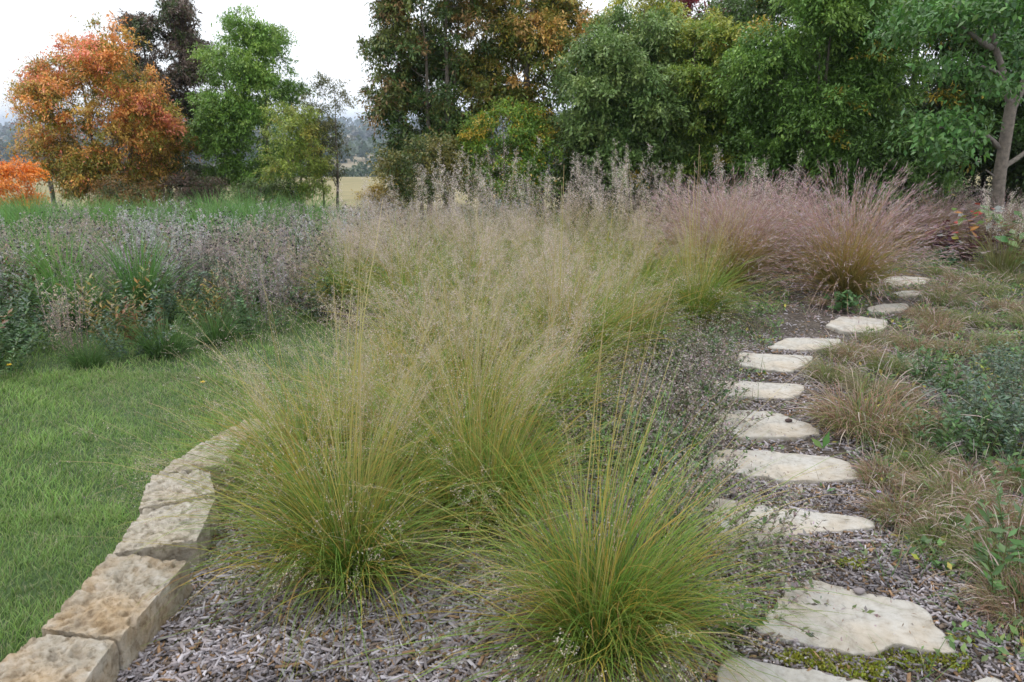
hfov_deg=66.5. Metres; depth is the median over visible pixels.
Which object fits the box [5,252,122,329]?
tall grass tuft
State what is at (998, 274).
grass tuft
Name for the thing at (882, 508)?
grass tuft
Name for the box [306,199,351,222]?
tall grass tuft
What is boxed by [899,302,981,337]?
grass tuft
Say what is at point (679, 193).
switch grass clump
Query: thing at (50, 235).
tall grass tuft
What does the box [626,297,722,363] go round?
spent aster
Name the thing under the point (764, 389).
stepping stone
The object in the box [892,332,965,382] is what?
green sprig
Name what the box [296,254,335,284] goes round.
goldenrod plant
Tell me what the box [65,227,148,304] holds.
spent wildflower
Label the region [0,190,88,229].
tall grass tuft
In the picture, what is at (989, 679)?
stepping stone
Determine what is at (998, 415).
blue green plant
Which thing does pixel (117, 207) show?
tall grass tuft
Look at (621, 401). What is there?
spent aster
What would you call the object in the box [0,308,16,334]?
goldenrod plant
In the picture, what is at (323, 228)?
spent wildflower
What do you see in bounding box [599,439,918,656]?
spent aster
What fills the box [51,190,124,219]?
tall grass tuft
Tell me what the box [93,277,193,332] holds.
leafy wildflower
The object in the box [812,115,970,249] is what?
maple tree
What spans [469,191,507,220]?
spent wildflower
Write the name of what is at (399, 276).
fountain grass clump
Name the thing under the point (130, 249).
spent wildflower
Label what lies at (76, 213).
tall grass tuft
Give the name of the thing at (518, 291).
fountain grass clump
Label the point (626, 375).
spent aster
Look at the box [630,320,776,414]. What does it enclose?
spent aster
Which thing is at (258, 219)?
tall grass tuft
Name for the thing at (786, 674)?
stepping stone
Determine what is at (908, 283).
stepping stone
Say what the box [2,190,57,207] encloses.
tall grass tuft
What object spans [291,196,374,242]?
wildflower
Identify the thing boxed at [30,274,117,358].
spent wildflower
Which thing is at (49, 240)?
wildflower
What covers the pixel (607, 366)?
spent aster
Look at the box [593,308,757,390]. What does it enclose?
spent aster
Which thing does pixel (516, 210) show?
spent wildflower
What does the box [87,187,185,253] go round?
tall grass tuft
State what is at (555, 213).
spent wildflower
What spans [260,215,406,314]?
fountain grass clump
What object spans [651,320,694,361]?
green sprig
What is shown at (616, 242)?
fountain grass clump
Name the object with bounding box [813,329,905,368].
grass tuft
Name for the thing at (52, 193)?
bare tree
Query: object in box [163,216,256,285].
spent wildflower
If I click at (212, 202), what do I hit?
tall grass tuft
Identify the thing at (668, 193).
thicket tree
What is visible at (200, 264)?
spent wildflower
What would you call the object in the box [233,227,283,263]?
tall grass tuft
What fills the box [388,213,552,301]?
fountain grass clump
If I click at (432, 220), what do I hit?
fountain grass clump
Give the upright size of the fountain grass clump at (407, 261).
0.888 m
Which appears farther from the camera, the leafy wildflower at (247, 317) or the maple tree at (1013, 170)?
the maple tree at (1013, 170)
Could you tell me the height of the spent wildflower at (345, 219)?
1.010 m
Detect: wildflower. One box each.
[0,211,46,254]
[0,212,37,245]
[0,215,60,255]
[0,221,81,263]
[0,222,37,261]
[0,227,45,311]
[0,240,46,315]
[0,268,48,329]
[0,284,74,353]
[0,301,30,355]
[0,321,44,375]
[1,212,100,287]
[1,234,42,299]
[5,284,65,341]
[10,275,95,325]
[20,210,111,245]
[21,242,134,317]
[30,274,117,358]
[32,204,119,244]
[35,193,80,213]
[38,228,98,279]
[43,218,95,247]
[46,200,83,227]
[46,207,104,231]
[46,236,115,295]
[47,203,102,243]
[48,207,149,293]
[51,215,124,267]
[58,218,116,258]
[62,222,139,301]
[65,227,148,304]
[78,305,186,359]
[80,200,155,263]
[92,199,166,234]
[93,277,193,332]
[95,199,182,264]
[97,225,188,309]
[105,225,194,289]
[106,209,211,303]
[107,218,175,277]
[120,210,179,277]
[120,211,181,262]
[121,265,230,324]
[133,207,205,287]
[143,188,194,223]
[145,221,234,300]
[151,207,211,280]
[157,206,189,228]
[158,252,234,293]
[162,215,269,302]
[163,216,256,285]
[168,214,267,298]
[174,254,241,313]
[179,214,244,280]
[194,215,279,291]
[196,273,323,336]
[201,254,259,320]
[205,203,269,272]
[208,235,307,314]
[212,213,260,239]
[218,206,264,227]
[224,214,300,260]
[229,235,328,327]
[230,224,278,271]
[237,212,297,276]
[242,214,298,254]
[251,206,322,253]
[252,206,317,251]
[255,223,325,286]
[257,210,301,234]
[258,198,306,225]
[259,244,335,311]
[262,213,324,268]
[264,200,312,238]
[266,260,342,305]
[272,204,364,264]
[273,207,359,273]
[286,202,374,271]
[289,273,356,320]
[297,258,385,311]
[303,217,352,250]
[315,233,369,275]
[326,193,380,225]
[332,199,383,216]
[333,203,386,238]
[337,225,394,268]
[348,207,407,233]
[353,200,414,231]
[353,222,424,253]
[357,213,402,242]
[360,198,408,230]
[364,225,426,257]
[366,199,432,224]
[369,203,445,247]
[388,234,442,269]
[402,191,461,228]
[408,230,457,267]
[410,200,453,231]
[426,194,468,223]
[427,199,469,221]
[432,201,490,216]
[465,199,517,227]
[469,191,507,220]
[481,199,529,223]
[492,192,536,220]
[495,203,555,237]
[497,195,541,219]
[538,201,575,225]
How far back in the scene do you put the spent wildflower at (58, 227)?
10.03 m
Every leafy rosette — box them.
[822,289,861,310]
[936,246,965,262]
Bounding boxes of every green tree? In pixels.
[174,2,320,210]
[453,95,570,223]
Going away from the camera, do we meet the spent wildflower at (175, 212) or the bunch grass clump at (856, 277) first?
the bunch grass clump at (856, 277)
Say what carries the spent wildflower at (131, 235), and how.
on the ground at (346, 188)
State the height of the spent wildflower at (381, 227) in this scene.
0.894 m
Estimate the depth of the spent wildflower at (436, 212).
11.52 m
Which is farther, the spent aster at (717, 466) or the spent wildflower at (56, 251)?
the spent wildflower at (56, 251)
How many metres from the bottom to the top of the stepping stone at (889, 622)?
0.063 m
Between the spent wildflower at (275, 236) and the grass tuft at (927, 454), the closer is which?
the grass tuft at (927, 454)
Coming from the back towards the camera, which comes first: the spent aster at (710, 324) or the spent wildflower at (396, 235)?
the spent wildflower at (396, 235)
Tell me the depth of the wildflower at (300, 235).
9.65 m
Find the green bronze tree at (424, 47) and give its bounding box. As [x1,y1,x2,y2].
[353,0,505,219]
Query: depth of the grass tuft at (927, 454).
3.93 m
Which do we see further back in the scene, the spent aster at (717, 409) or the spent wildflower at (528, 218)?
the spent wildflower at (528, 218)
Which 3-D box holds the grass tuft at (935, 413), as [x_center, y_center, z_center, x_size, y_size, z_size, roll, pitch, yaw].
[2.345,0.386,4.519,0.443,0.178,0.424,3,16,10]
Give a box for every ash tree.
[535,0,715,232]
[575,0,703,211]
[644,4,786,238]
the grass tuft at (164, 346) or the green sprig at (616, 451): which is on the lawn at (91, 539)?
the grass tuft at (164, 346)
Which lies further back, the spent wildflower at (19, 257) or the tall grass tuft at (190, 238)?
the tall grass tuft at (190, 238)
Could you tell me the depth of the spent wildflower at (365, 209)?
13.06 m
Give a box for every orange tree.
[0,10,205,209]
[0,153,56,211]
[439,0,603,215]
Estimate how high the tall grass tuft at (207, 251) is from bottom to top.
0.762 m
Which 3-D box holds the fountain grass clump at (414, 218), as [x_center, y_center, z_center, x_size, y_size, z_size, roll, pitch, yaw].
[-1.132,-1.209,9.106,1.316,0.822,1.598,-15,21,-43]
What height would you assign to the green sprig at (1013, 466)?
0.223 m
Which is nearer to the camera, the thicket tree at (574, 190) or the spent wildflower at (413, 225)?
the spent wildflower at (413, 225)
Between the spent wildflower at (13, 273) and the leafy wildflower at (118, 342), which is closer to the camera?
the leafy wildflower at (118, 342)
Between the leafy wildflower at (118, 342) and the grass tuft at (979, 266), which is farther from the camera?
the grass tuft at (979, 266)
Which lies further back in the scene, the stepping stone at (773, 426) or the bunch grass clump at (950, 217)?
the bunch grass clump at (950, 217)
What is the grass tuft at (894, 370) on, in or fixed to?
on the mulch bed
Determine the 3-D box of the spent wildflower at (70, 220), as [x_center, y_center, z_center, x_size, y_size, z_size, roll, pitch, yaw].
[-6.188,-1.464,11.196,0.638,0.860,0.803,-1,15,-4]
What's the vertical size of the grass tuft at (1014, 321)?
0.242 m
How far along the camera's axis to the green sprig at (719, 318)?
6.74 m
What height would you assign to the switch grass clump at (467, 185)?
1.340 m
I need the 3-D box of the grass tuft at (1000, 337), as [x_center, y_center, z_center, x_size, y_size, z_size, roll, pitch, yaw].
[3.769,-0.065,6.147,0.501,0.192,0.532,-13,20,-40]
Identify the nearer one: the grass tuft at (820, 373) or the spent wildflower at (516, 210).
the grass tuft at (820, 373)
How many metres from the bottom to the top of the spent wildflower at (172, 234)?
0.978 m
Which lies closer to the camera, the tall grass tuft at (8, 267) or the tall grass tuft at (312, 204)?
the tall grass tuft at (8, 267)
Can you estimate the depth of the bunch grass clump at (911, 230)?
11.05 m
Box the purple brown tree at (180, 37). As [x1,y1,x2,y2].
[104,0,225,205]
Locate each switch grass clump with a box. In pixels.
[321,176,373,239]
[359,178,416,233]
[371,167,436,241]
[397,144,478,248]
[419,152,509,240]
[450,131,558,248]
[496,162,564,237]
[506,152,608,244]
[546,155,639,242]
[557,138,661,255]
[582,143,667,244]
[620,161,683,249]
[649,164,708,244]
[674,147,784,253]
[744,148,808,255]
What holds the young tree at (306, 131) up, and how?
on the ground at (346, 188)
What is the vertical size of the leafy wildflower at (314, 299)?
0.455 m
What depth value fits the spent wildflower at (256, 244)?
9.41 m
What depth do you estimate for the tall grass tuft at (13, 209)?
12.08 m
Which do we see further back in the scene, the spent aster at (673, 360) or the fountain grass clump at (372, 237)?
the fountain grass clump at (372, 237)
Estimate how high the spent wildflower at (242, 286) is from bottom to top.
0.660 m
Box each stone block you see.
[0,634,119,681]
[41,554,192,674]
[113,499,217,570]
[139,469,220,523]
[157,436,250,518]
[211,418,285,482]
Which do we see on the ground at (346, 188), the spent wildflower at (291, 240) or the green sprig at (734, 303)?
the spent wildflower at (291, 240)
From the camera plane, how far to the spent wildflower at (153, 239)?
9.24 m
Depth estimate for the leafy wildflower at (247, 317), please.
6.91 m
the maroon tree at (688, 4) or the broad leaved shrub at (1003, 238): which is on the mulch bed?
the broad leaved shrub at (1003, 238)
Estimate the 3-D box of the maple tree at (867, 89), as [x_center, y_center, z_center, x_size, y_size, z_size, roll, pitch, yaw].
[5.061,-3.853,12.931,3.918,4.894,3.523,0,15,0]
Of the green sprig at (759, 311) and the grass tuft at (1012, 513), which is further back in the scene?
the green sprig at (759, 311)
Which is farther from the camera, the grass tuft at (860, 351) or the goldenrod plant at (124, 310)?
the goldenrod plant at (124, 310)
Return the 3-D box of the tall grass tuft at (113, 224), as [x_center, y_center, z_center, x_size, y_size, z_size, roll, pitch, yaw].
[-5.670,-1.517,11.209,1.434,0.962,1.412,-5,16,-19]
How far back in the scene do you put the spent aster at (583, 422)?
4.22 m
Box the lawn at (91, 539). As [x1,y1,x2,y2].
[0,295,389,661]
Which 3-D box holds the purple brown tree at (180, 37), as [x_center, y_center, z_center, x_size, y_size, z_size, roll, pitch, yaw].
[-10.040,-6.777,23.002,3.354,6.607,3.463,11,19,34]
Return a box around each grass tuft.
[0,183,76,220]
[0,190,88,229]
[0,195,45,220]
[0,195,70,243]
[0,197,48,235]
[0,203,35,260]
[0,221,73,307]
[0,228,73,291]
[1,191,65,222]
[1,193,44,230]
[1,204,88,248]
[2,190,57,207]
[2,221,120,310]
[4,193,57,215]
[4,220,84,254]
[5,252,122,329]
[11,197,82,227]
[11,223,79,254]
[14,195,97,225]
[22,255,149,330]
[27,194,94,215]
[50,336,137,372]
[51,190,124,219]
[53,201,107,236]
[53,229,116,283]
[57,194,115,217]
[58,195,124,219]
[59,191,153,243]
[63,200,124,229]
[64,202,126,237]
[64,218,212,319]
[65,206,152,260]
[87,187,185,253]
[90,196,127,218]
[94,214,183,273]
[99,197,139,217]
[99,205,188,248]
[108,310,222,361]
[110,188,196,222]
[126,198,176,231]
[129,193,179,218]
[150,207,210,247]
[152,193,233,225]
[152,211,199,233]
[161,188,253,234]
[161,212,217,250]
[161,214,219,253]
[168,299,262,351]
[172,192,250,229]
[175,223,232,276]
[177,187,255,218]
[180,205,236,242]
[181,185,255,212]
[186,188,263,221]
[195,187,293,231]
[196,211,265,263]
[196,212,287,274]
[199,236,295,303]
[201,191,313,236]
[203,190,279,226]
[219,191,278,214]
[219,198,293,239]
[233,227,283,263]
[237,195,293,222]
[245,199,301,217]
[256,183,344,238]
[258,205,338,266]
[277,184,347,218]
[286,204,334,234]
[289,204,335,227]
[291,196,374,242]
[293,195,330,221]
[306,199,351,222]
[455,216,504,252]
[769,347,991,457]
[789,344,880,391]
[805,292,833,305]
[809,325,885,362]
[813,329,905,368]
[831,353,924,407]
[835,439,936,496]
[839,317,917,351]
[843,472,974,536]
[848,343,923,377]
[852,407,946,455]
[869,433,972,479]
[872,373,933,403]
[879,318,952,357]
[883,390,948,428]
[885,454,1007,517]
[887,503,979,564]
[889,291,968,324]
[890,484,1017,550]
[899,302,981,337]
[907,464,1023,517]
[910,277,980,307]
[912,260,961,277]
[922,277,967,294]
[925,439,1023,498]
[930,505,1023,617]
[931,474,1023,538]
[932,297,1007,329]
[932,328,986,357]
[933,262,986,285]
[944,499,1023,564]
[944,534,1023,652]
[952,267,1014,298]
[958,443,1023,496]
[961,254,1001,270]
[963,321,1023,350]
[974,289,1023,314]
[983,261,1023,283]
[993,300,1023,330]
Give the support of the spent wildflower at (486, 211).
on the ground at (346, 188)
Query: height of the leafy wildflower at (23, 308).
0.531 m
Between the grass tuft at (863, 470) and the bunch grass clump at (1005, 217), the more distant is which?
the bunch grass clump at (1005, 217)
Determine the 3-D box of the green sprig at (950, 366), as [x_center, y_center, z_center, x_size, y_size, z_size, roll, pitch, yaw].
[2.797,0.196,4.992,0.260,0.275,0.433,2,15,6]
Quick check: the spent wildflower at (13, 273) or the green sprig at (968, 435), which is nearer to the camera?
the green sprig at (968, 435)
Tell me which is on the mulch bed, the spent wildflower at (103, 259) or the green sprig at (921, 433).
the green sprig at (921, 433)
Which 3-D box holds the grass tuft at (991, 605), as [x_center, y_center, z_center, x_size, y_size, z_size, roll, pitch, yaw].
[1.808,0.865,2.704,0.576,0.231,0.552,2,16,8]
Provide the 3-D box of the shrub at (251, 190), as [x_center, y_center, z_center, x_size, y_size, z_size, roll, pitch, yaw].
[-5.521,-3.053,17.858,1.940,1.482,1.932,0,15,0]
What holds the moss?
on the mulch bed
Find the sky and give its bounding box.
[0,0,1019,127]
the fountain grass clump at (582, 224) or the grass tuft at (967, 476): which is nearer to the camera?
the grass tuft at (967, 476)
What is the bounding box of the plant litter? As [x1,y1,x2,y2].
[713,316,947,651]
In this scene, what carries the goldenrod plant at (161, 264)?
on the lawn at (91, 539)
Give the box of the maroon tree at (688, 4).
[667,0,735,198]
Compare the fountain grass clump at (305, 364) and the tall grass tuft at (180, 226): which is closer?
the fountain grass clump at (305, 364)
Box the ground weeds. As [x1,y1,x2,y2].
[559,246,1023,681]
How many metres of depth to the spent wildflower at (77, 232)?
10.00 m
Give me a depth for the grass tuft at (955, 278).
8.55 m
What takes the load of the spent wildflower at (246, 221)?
on the ground at (346, 188)
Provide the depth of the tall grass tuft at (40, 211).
11.20 m
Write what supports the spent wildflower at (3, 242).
on the ground at (346, 188)
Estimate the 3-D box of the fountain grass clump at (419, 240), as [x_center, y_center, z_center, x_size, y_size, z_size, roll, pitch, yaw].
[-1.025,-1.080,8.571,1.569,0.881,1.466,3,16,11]
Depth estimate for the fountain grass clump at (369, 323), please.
6.10 m
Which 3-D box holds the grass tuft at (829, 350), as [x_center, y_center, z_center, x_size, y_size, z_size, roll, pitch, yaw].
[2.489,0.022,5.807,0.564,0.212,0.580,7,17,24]
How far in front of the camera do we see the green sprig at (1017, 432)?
4.08 m
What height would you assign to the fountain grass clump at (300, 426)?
1.192 m
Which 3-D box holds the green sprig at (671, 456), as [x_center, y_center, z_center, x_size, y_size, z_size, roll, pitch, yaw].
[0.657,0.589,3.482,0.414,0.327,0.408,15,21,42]
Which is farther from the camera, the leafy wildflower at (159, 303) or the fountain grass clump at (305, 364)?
the leafy wildflower at (159, 303)
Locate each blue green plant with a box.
[914,366,1023,439]
[919,378,1000,416]
[940,399,1023,459]
[951,363,1023,427]
[954,343,1023,399]
[975,338,1023,382]
[987,397,1023,453]
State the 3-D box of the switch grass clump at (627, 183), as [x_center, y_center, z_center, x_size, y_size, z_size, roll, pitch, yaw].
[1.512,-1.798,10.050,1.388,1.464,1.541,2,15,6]
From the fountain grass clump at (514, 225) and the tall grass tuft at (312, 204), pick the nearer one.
the fountain grass clump at (514, 225)
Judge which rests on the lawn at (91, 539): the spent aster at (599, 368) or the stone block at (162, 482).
the stone block at (162, 482)
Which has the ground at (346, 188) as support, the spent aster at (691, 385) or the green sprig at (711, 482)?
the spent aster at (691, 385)
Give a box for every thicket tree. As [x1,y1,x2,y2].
[487,121,624,228]
[599,122,768,226]
[762,81,960,214]
[914,72,1023,215]
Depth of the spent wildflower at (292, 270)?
7.75 m
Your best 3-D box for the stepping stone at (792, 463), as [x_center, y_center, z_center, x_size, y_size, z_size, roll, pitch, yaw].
[1.350,0.650,3.949,0.734,0.064,0.380,0,15,0]
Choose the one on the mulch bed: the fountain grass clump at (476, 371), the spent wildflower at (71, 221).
the fountain grass clump at (476, 371)
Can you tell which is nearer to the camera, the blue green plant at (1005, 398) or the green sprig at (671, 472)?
the green sprig at (671, 472)
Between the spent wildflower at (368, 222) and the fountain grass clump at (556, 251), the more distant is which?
the spent wildflower at (368, 222)
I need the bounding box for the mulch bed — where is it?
[127,245,1023,681]
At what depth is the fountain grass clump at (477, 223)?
8.29 m
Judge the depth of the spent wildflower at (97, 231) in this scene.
10.58 m
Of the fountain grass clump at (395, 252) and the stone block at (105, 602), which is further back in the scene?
the fountain grass clump at (395, 252)
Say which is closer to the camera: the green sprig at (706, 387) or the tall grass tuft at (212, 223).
the green sprig at (706, 387)
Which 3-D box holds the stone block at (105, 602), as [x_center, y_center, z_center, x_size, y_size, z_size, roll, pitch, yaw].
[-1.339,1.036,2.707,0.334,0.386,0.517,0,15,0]
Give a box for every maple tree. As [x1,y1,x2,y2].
[686,0,842,215]
[699,0,943,247]
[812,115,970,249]
[833,0,1023,179]
[844,0,1023,249]
[956,25,1023,228]
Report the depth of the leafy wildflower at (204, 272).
7.77 m
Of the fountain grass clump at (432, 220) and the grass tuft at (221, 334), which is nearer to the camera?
the grass tuft at (221, 334)
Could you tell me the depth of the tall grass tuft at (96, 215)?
12.54 m
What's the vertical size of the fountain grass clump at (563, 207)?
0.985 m
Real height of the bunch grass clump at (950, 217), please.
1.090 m
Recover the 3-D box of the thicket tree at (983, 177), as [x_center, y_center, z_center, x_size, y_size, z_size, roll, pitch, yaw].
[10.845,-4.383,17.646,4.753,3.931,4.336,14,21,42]
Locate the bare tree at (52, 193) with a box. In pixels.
[1,52,76,204]
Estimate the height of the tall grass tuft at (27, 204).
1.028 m
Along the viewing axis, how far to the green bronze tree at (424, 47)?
15.60 m
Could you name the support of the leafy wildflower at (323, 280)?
on the ground at (346, 188)
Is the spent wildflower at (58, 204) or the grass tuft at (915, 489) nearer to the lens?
the grass tuft at (915, 489)
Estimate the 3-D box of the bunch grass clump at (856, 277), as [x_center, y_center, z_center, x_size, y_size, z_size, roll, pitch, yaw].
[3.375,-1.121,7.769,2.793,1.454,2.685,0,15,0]
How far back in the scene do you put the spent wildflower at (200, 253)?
8.19 m
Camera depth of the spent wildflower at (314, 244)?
8.33 m
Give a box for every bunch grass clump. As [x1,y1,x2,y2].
[613,170,807,287]
[622,160,864,309]
[709,170,890,282]
[711,159,1000,324]
[858,194,962,252]
[873,182,1009,254]
[946,186,1023,252]
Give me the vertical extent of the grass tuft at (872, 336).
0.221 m
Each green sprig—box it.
[558,413,615,468]
[580,383,627,430]
[590,435,655,482]
[600,404,633,434]
[612,391,686,454]
[615,428,721,506]
[620,478,735,570]
[627,469,707,536]
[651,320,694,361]
[651,414,700,464]
[675,467,722,508]
[677,424,710,457]
[691,582,788,638]
[694,378,747,404]
[700,299,730,322]
[703,321,740,353]
[723,288,746,310]
[733,291,773,319]
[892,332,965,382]
[901,392,970,454]
[916,348,981,390]
[926,413,991,461]
[938,373,1010,436]
[951,393,1023,459]
[958,513,1023,602]
[976,466,1023,557]
[978,447,1023,487]
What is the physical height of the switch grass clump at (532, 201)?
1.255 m
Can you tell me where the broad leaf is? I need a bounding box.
[811,432,829,447]
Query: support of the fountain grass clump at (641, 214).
on the mulch bed
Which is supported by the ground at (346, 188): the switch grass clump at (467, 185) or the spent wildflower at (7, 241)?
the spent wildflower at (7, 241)
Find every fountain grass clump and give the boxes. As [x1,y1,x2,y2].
[23,200,595,680]
[80,339,388,487]
[107,240,467,562]
[182,266,531,520]
[214,276,443,440]
[248,211,667,572]
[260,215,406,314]
[273,210,667,637]
[279,210,414,295]
[283,256,916,681]
[302,240,508,413]
[303,203,404,267]
[310,205,434,266]
[312,218,497,327]
[318,268,470,365]
[319,219,492,319]
[320,199,427,250]
[324,198,489,307]
[325,240,547,368]
[326,204,642,488]
[363,202,467,273]
[364,204,457,253]
[373,196,471,245]
[383,232,608,398]
[387,216,546,325]
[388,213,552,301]
[408,197,556,288]
[409,199,514,274]
[413,196,507,252]
[426,232,703,463]
[429,247,563,345]
[434,209,537,278]
[441,249,633,381]
[453,177,701,392]
[459,231,689,394]
[472,200,583,259]
[473,201,552,256]
[477,200,597,283]
[483,228,589,312]
[485,218,649,298]
[496,213,632,287]
[514,185,641,257]
[518,206,737,369]
[521,242,658,325]
[527,235,679,324]
[531,208,675,293]
[537,192,646,261]
[539,202,680,272]
[568,187,671,252]
[576,166,743,311]
[580,192,703,271]
[583,144,823,344]
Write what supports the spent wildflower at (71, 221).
on the ground at (346, 188)
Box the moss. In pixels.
[773,556,976,681]
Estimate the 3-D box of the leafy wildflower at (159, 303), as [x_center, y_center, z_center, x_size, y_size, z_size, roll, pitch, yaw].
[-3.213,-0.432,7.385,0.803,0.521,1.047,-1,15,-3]
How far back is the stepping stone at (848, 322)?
6.73 m
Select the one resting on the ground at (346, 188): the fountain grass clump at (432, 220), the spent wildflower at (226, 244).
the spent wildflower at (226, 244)
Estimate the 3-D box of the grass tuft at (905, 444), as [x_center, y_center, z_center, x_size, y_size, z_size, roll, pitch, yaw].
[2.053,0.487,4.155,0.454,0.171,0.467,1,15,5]
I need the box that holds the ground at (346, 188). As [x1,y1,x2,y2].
[0,124,1023,520]
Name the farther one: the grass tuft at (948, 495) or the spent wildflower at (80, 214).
the spent wildflower at (80, 214)
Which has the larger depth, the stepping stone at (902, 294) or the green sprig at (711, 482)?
the stepping stone at (902, 294)
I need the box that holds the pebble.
[853,587,865,593]
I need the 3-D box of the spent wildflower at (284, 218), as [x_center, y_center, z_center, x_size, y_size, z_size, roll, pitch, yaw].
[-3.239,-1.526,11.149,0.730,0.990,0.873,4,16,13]
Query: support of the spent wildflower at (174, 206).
on the ground at (346, 188)
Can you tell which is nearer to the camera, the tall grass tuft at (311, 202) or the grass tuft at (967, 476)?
the grass tuft at (967, 476)
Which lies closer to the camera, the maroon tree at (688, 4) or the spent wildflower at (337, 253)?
the spent wildflower at (337, 253)
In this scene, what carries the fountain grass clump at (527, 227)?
on the mulch bed
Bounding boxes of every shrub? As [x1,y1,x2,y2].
[77,169,171,212]
[159,171,235,213]
[224,176,307,213]
[351,177,419,222]
[363,127,482,217]
[919,203,1023,261]
[971,195,1023,272]
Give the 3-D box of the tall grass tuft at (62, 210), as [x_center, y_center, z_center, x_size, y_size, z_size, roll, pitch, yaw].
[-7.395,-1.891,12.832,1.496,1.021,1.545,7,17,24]
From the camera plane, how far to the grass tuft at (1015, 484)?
3.76 m
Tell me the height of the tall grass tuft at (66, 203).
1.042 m
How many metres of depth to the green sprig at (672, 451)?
3.89 m
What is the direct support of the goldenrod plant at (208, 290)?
on the lawn at (91, 539)
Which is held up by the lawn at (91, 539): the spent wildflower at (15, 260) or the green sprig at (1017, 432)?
the spent wildflower at (15, 260)
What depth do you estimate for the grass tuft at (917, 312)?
6.93 m
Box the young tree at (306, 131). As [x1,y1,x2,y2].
[245,98,339,206]
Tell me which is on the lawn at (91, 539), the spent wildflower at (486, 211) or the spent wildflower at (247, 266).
the spent wildflower at (247, 266)
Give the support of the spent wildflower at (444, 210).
on the ground at (346, 188)
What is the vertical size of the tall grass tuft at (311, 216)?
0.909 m
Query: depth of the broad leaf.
4.13 m
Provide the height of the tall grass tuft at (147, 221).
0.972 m
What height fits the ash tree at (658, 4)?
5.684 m
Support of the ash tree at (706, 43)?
on the ground at (346, 188)
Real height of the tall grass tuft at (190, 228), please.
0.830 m
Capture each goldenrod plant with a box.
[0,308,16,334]
[1,257,41,313]
[55,266,155,345]
[113,292,165,345]
[130,240,198,292]
[168,270,229,326]
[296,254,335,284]
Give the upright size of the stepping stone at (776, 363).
0.064 m
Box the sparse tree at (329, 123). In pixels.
[288,66,357,211]
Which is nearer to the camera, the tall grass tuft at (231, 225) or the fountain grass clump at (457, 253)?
the fountain grass clump at (457, 253)
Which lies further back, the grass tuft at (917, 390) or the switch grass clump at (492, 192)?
the switch grass clump at (492, 192)
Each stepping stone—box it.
[699,498,874,546]
[707,449,860,485]
[711,381,803,401]
[716,410,820,443]
[716,657,866,681]
[736,353,812,374]
[756,580,955,659]
[768,338,839,353]
[825,316,887,334]
[867,303,908,313]
[882,276,929,287]
[892,290,923,297]
[974,677,1001,681]
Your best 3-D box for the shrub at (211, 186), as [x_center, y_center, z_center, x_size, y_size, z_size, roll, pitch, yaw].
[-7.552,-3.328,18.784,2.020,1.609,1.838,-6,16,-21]
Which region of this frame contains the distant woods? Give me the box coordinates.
[0,112,646,177]
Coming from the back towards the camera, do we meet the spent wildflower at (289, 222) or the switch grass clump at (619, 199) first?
the spent wildflower at (289, 222)
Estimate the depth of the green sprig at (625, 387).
4.42 m
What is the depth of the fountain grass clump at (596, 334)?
5.31 m
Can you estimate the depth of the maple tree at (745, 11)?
16.30 m
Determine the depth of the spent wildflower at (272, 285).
7.15 m
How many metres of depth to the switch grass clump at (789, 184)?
9.33 m
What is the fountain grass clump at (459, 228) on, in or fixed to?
on the mulch bed
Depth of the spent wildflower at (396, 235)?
9.31 m
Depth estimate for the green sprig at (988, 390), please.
4.32 m
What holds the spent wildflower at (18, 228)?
on the ground at (346, 188)
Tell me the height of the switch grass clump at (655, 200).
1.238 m
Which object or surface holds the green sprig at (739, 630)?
on the mulch bed
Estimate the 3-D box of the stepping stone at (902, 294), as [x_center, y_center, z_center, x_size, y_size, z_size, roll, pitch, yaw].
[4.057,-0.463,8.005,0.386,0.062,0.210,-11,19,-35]
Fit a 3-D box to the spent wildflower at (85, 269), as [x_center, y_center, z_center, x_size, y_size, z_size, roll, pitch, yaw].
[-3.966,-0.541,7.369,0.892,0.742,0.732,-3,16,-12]
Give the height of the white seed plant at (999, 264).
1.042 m
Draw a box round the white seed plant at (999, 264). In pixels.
[955,183,1023,274]
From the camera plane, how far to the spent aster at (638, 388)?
4.64 m
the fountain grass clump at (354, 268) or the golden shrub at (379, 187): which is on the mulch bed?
the fountain grass clump at (354, 268)
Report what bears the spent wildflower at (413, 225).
on the ground at (346, 188)
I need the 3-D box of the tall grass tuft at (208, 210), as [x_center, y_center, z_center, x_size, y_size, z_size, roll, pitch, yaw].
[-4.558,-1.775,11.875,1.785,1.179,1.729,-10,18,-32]
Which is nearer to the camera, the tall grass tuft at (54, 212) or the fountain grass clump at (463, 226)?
the fountain grass clump at (463, 226)
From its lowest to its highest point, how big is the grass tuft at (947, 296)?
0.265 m
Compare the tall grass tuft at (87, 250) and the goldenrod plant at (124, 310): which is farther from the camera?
the tall grass tuft at (87, 250)
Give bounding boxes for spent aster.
[500,374,642,445]
[505,351,694,479]
[523,345,659,430]
[532,335,657,393]
[557,329,670,387]
[558,331,706,423]
[559,377,734,471]
[563,432,861,649]
[574,397,773,510]
[580,296,691,366]
[588,349,761,467]
[589,318,712,384]
[589,340,804,464]
[592,337,727,418]
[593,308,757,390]
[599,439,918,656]
[600,427,837,587]
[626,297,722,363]
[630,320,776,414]
[630,388,776,516]
[643,307,757,379]
[658,288,742,350]
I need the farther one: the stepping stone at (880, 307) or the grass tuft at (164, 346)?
the stepping stone at (880, 307)

